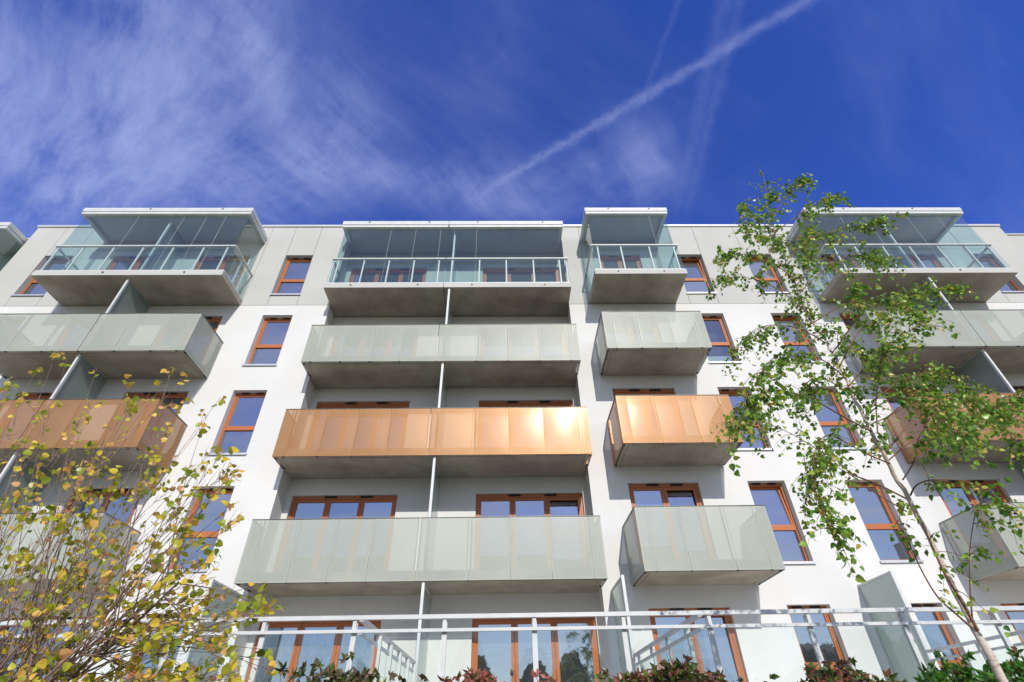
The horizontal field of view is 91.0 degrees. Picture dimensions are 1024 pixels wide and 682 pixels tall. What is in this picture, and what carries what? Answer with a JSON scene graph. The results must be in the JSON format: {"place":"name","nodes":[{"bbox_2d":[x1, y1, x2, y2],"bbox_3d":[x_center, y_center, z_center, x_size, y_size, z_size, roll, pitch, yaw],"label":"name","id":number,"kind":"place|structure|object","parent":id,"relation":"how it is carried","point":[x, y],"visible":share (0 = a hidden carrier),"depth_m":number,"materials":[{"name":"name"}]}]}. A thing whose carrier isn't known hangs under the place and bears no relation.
{"place":"outdoors","nodes":[
{"label":"outdoors","id":0,"kind":"place"},
{"bbox_2d":[0,0,1023,237],"label":"sky","id":1,"kind":"structure","parent":0,"point":[293,112],"materials":[{"name":"blue"}]},
{"label":"ground","id":2,"kind":"structure","parent":0,"visible":0},
{"bbox_2d":[0,351,282,681],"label":"autumn tree","id":3,"kind":"object","parent":2,"relation":"on","point":[66,664],"visible":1,"depth_m":3.51,"materials":[{"name":"yellow plant"}]},
{"bbox_2d":[198,651,428,681],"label":"creeper hedge","id":4,"kind":"object","parent":2,"relation":"on","point":[331,673],"visible":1,"depth_m":5.23,"materials":[{"name":"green plant"}]},
{"bbox_2d":[437,667,556,681],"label":"creeper hedge","id":5,"kind":"object","parent":2,"relation":"on","point":[479,675],"visible":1,"depth_m":5.22,"materials":[{"name":"green plant"}]},
{"bbox_2d":[0,207,1023,681],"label":"apartment building","id":6,"kind":"structure","parent":2,"relation":"on","point":[470,417],"depth_m":13.49,"materials":[{"name":"white paint"}]},
{"bbox_2d":[0,393,51,440],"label":"balcony door","id":7,"kind":"structure","parent":6,"relation":"in","point":[30,396],"depth_m":14.40,"materials":[{"name":"brown wood"}]},
{"bbox_2d":[10,259,70,295],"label":"window","id":8,"kind":"structure","parent":6,"relation":"in","point":[33,288],"depth_m":17.40,"materials":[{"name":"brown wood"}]},
{"bbox_2d":[0,617,85,681],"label":"balcony door","id":9,"kind":"structure","parent":6,"relation":"in","point":[66,628],"depth_m":10.80,"materials":[{"name":"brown wood"}]},
{"bbox_2d":[57,318,98,345],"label":"balcony door","id":10,"kind":"structure","parent":6,"relation":"in","point":[98,318],"depth_m":16.01,"materials":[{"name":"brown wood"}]},
{"bbox_2d":[41,489,143,574],"bbox_3d":[-10.204,4.657,12.159,1.802,2.182,0.116,0,-38,-1],"label":"balcony door","id":11,"kind":"structure","parent":6,"relation":"in","point":[83,509],"depth_m":12.54,"materials":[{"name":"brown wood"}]},
{"bbox_2d":[108,257,151,269],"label":"balcony door","id":12,"kind":"structure","parent":6,"relation":"in","point":[119,263],"depth_m":17.99,"materials":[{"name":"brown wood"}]},
{"bbox_2d":[105,393,187,451],"bbox_3d":[-10.247,2.382,13.957,1.802,2.182,0.116,0,-38,-1],"label":"balcony door","id":13,"kind":"structure","parent":6,"relation":"in","point":[177,397],"depth_m":14.51,"materials":[{"name":"brown wood"}]},
{"bbox_2d":[128,615,186,681],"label":"window","id":14,"kind":"structure","parent":6,"relation":"in","point":[149,664],"depth_m":10.66,"materials":[{"name":"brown wood"}]},
{"bbox_2d":[156,317,221,362],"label":"balcony door","id":15,"kind":"structure","parent":6,"relation":"in","point":[214,322],"depth_m":16.17,"materials":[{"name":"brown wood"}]},
{"bbox_2d":[165,489,233,571],"bbox_3d":[-7.538,4.571,12.261,1.026,2.051,0.297,0,-38,-1],"label":"window","id":16,"kind":"structure","parent":6,"relation":"in","point":[213,510],"depth_m":12.38,"materials":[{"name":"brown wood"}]},
{"bbox_2d":[195,257,249,287],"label":"balcony door","id":17,"kind":"structure","parent":6,"relation":"in","point":[230,265],"depth_m":18.00,"materials":[{"name":"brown wood"}]},
{"bbox_2d":[208,393,265,454],"bbox_3d":[-7.581,2.296,14.059,1.026,2.051,0.297,0,-38,-1],"label":"window","id":18,"kind":"structure","parent":6,"relation":"in","point":[239,426],"depth_m":14.17,"materials":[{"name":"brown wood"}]},
{"bbox_2d":[242,318,291,365],"bbox_3d":[-7.624,0.021,15.857,1.026,2.051,0.297,0,-38,-1],"label":"window","id":19,"kind":"structure","parent":6,"relation":"in","point":[269,343],"depth_m":15.94,"materials":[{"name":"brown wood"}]},
{"bbox_2d":[269,258,311,294],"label":"window","id":20,"kind":"structure","parent":6,"relation":"in","point":[291,282],"depth_m":17.78,"materials":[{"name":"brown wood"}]},
{"bbox_2d":[246,620,380,681],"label":"balcony door","id":21,"kind":"structure","parent":6,"relation":"in","point":[297,649],"depth_m":11.27,"materials":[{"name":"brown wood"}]},
{"bbox_2d":[274,496,396,571],"bbox_3d":[-4.412,5.007,12.740,2.772,2.182,0.116,0,-38,-1],"label":"balcony door","id":22,"kind":"structure","parent":6,"relation":"in","point":[327,506],"depth_m":13.20,"materials":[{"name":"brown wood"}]},
{"bbox_2d":[308,402,409,448],"bbox_3d":[-4.454,2.732,14.538,2.772,2.182,0.116,0,-38,-1],"label":"balcony door","id":23,"kind":"structure","parent":6,"relation":"in","point":[348,404],"depth_m":15.06,"materials":[{"name":"brown wood"}]},
{"bbox_2d":[330,329,417,355],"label":"balcony door","id":24,"kind":"structure","parent":6,"relation":"in","point":[338,329],"depth_m":16.68,"materials":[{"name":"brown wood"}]},
{"bbox_2d":[350,269,426,281],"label":"balcony door","id":25,"kind":"structure","parent":6,"relation":"in","point":[369,275],"depth_m":18.63,"materials":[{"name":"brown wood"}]},
{"bbox_2d":[483,268,559,281],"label":"balcony door","id":26,"kind":"structure","parent":6,"relation":"in","point":[489,275],"depth_m":18.71,"materials":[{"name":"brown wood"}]},
{"bbox_2d":[481,328,566,354],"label":"balcony door","id":27,"kind":"structure","parent":6,"relation":"in","point":[537,328],"depth_m":16.74,"materials":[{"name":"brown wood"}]},
{"bbox_2d":[478,401,575,446],"bbox_3d":[0.438,2.707,14.623,2.836,2.182,0.116,0,-38,-1],"label":"balcony door","id":28,"kind":"structure","parent":6,"relation":"in","point":[510,403],"depth_m":15.14,"materials":[{"name":"brown wood"}]},
{"bbox_2d":[475,494,589,569],"bbox_3d":[0.480,4.999,12.847,2.836,2.182,0.171,0,-38,-1],"label":"balcony door","id":29,"kind":"structure","parent":6,"relation":"in","point":[530,504],"depth_m":13.27,"materials":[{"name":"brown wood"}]},
{"bbox_2d":[471,617,600,681],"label":"balcony door","id":30,"kind":"structure","parent":6,"relation":"in","point":[576,659],"depth_m":11.29,"materials":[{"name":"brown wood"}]},
{"bbox_2d":[600,256,641,268],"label":"balcony door","id":31,"kind":"structure","parent":6,"relation":"in","point":[607,262],"depth_m":18.31,"materials":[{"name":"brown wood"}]},
{"bbox_2d":[601,315,659,342],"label":"balcony door","id":32,"kind":"structure","parent":6,"relation":"in","point":[616,315],"depth_m":16.37,"materials":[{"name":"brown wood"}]},
{"bbox_2d":[613,389,683,437],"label":"balcony door","id":33,"kind":"structure","parent":6,"relation":"in","point":[632,391],"depth_m":14.72,"materials":[{"name":"brown wood"}]},
{"bbox_2d":[628,484,715,562],"bbox_3d":[3.921,4.602,12.427,1.827,2.182,0.173,0,-38,-1],"label":"balcony door","id":34,"kind":"structure","parent":6,"relation":"in","point":[640,494],"depth_m":12.87,"materials":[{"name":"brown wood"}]},
{"bbox_2d":[678,257,716,293],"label":"window","id":35,"kind":"structure","parent":6,"relation":"in","point":[694,282],"depth_m":18.00,"materials":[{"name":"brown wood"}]},
{"bbox_2d":[648,608,746,681],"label":"balcony door","id":36,"kind":"structure","parent":6,"relation":"in","point":[701,642],"depth_m":10.87,"materials":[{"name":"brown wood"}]},
{"bbox_2d":[695,316,742,362],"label":"window","id":37,"kind":"structure","parent":6,"relation":"in","point":[718,354],"depth_m":16.41,"materials":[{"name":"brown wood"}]},
{"bbox_2d":[718,390,774,449],"bbox_3d":[6.560,2.237,14.322,1.033,2.051,0.341,0,-38,-1],"label":"window","id":38,"kind":"structure","parent":6,"relation":"in","point":[734,399],"depth_m":14.25,"materials":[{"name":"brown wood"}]},
{"bbox_2d":[748,257,788,292],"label":"window","id":39,"kind":"structure","parent":6,"relation":"in","point":[772,277],"depth_m":18.09,"materials":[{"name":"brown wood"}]},
{"bbox_2d":[748,483,816,563],"bbox_3d":[6.603,4.519,12.533,1.033,2.051,0.362,0,-38,-1],"label":"window","id":40,"kind":"structure","parent":6,"relation":"in","point":[771,495],"depth_m":12.62,"materials":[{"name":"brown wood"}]},
{"bbox_2d":[772,316,823,361],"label":"window","id":41,"kind":"structure","parent":6,"relation":"in","point":[789,319],"depth_m":16.35,"materials":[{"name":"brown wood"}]},
{"bbox_2d":[787,606,849,678],"bbox_3d":[6.645,6.802,10.798,0.965,1.985,0.124,0,-38,-1],"label":"window","id":42,"kind":"structure","parent":6,"relation":"in","point":[826,637],"depth_m":11.02,"materials":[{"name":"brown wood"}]},
{"bbox_2d":[809,255,858,287],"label":"balcony door","id":43,"kind":"structure","parent":6,"relation":"in","point":[828,259],"depth_m":18.37,"materials":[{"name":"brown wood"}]},
{"bbox_2d":[809,389,867,448],"bbox_3d":[9.119,2.211,14.350,1.032,2.051,0.297,0,-38,-1],"label":"window","id":44,"kind":"structure","parent":6,"relation":"in","point":[828,419],"depth_m":14.41,"materials":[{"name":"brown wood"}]},
{"bbox_2d":[840,315,901,348],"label":"balcony door","id":45,"kind":"structure","parent":6,"relation":"in","point":[847,320],"depth_m":16.63,"materials":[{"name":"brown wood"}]},
{"bbox_2d":[847,482,923,562],"bbox_3d":[9.162,4.486,12.552,1.032,2.051,0.297,0,-38,-1],"label":"window","id":46,"kind":"structure","parent":6,"relation":"in","point":[875,512],"depth_m":12.61,"materials":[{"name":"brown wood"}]},
{"bbox_2d":[880,388,954,442],"bbox_3d":[11.814,2.269,14.340,1.792,2.182,0.116,0,-38,-1],"label":"balcony door","id":47,"kind":"structure","parent":6,"relation":"in","point":[893,403],"depth_m":14.76,"materials":[{"name":"brown wood"}]},
{"bbox_2d":[902,255,941,267],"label":"balcony door","id":48,"kind":"structure","parent":6,"relation":"in","point":[929,261],"depth_m":18.50,"materials":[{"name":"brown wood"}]},
{"bbox_2d":[911,604,964,681],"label":"window","id":49,"kind":"structure","parent":6,"relation":"in","point":[937,636],"depth_m":11.11,"materials":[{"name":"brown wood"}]},
{"bbox_2d":[932,481,1023,567],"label":"balcony door","id":50,"kind":"structure","parent":6,"relation":"in","point":[952,506],"depth_m":12.93,"materials":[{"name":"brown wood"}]},
{"bbox_2d":[958,314,998,340],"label":"balcony door","id":51,"kind":"structure","parent":6,"relation":"in","point":[958,314],"depth_m":16.56,"materials":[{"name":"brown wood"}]},
{"bbox_2d":[972,257,1023,291],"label":"window","id":52,"kind":"structure","parent":6,"relation":"in","point":[988,262],"depth_m":18.46,"materials":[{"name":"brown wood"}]},
{"bbox_2d":[1000,603,1023,645],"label":"balcony door","id":53,"kind":"structure","parent":6,"relation":"in","point":[1012,615],"depth_m":11.26,"materials":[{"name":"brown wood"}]},
{"bbox_2d":[1013,387,1023,392],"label":"balcony door","id":54,"kind":"structure","parent":6,"relation":"in","point":[1015,388],"depth_m":15.02,"materials":[{"name":"brown wood"}]},
{"bbox_2d":[594,654,802,681],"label":"creeper hedge","id":55,"kind":"object","parent":2,"relation":"on","point":[676,670],"visible":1,"depth_m":5.23,"materials":[{"name":"green plant"}]},
{"bbox_2d":[800,657,907,681],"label":"creeper hedge","id":56,"kind":"object","parent":2,"relation":"on","point":[827,675],"visible":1,"depth_m":5.32,"materials":[{"name":"green plant"}]},
{"bbox_2d":[704,164,1023,681],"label":"birch tree","id":57,"kind":"object","parent":2,"relation":"on","point":[999,414],"visible":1,"depth_m":4.43,"materials":[{"name":"green plant"}]},
{"bbox_2d":[913,646,1023,681],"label":"creeper hedge","id":58,"kind":"object","parent":2,"relation":"on","point":[960,673],"visible":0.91,"depth_m":5.32,"materials":[{"name":"green plant"}]},
{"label":"terrace","id":59,"kind":"structure","parent":2,"relation":"on","visible":0},
{"bbox_2d":[179,578,240,681],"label":"privacy screen","id":60,"kind":"object","parent":59,"relation":"on","point":[194,658],"visible":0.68,"depth_m":10.16,"materials":[{"name":"grey glass"}]},
{"bbox_2d":[358,620,416,681],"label":"terrace railing","id":61,"kind":"object","parent":59,"relation":"on","point":[380,637],"visible":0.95,"depth_m":7.50,"materials":[{"name":"metal"}]},
{"bbox_2d":[415,582,431,681],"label":"privacy screen","id":62,"kind":"object","parent":59,"relation":"on","point":[422,638],"visible":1,"depth_m":10.64,"materials":[{"name":"white glass"}]},
{"bbox_2d":[0,606,1023,681],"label":"terrace railing","id":63,"kind":"object","parent":59,"relation":"on","point":[903,622],"visible":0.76,"depth_m":6.09,"materials":[{"name":"metal"}]},
{"bbox_2d":[611,575,636,679],"bbox_3d":[2.287,6.224,10.101,0.060,2.530,1.337,0,-38,-1],"label":"privacy screen","id":64,"kind":"object","parent":59,"relation":"on","point":[619,597],"visible":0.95,"depth_m":10.41,"materials":[{"name":"grey glass"}]},
{"bbox_2d":[633,615,703,671],"bbox_3d":[2.343,5.079,7.516,0.094,1.120,4.020,0,-38,-1],"label":"terrace railing","id":65,"kind":"object","parent":59,"relation":"on","point":[688,634],"visible":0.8,"depth_m":7.44,"materials":[{"name":"metal"}]},
{"bbox_2d":[857,570,935,681],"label":"privacy screen","id":66,"kind":"object","parent":59,"relation":"on","point":[884,590],"visible":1,"depth_m":10.46,"materials":[{"name":"grey glass"}]},
{"bbox_2d":[924,629,1023,675],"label":"terrace railing","id":67,"kind":"object","parent":59,"relation":"on","point":[995,637],"visible":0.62,"depth_m":8.56,"materials":[{"name":"metal"}]}
]}

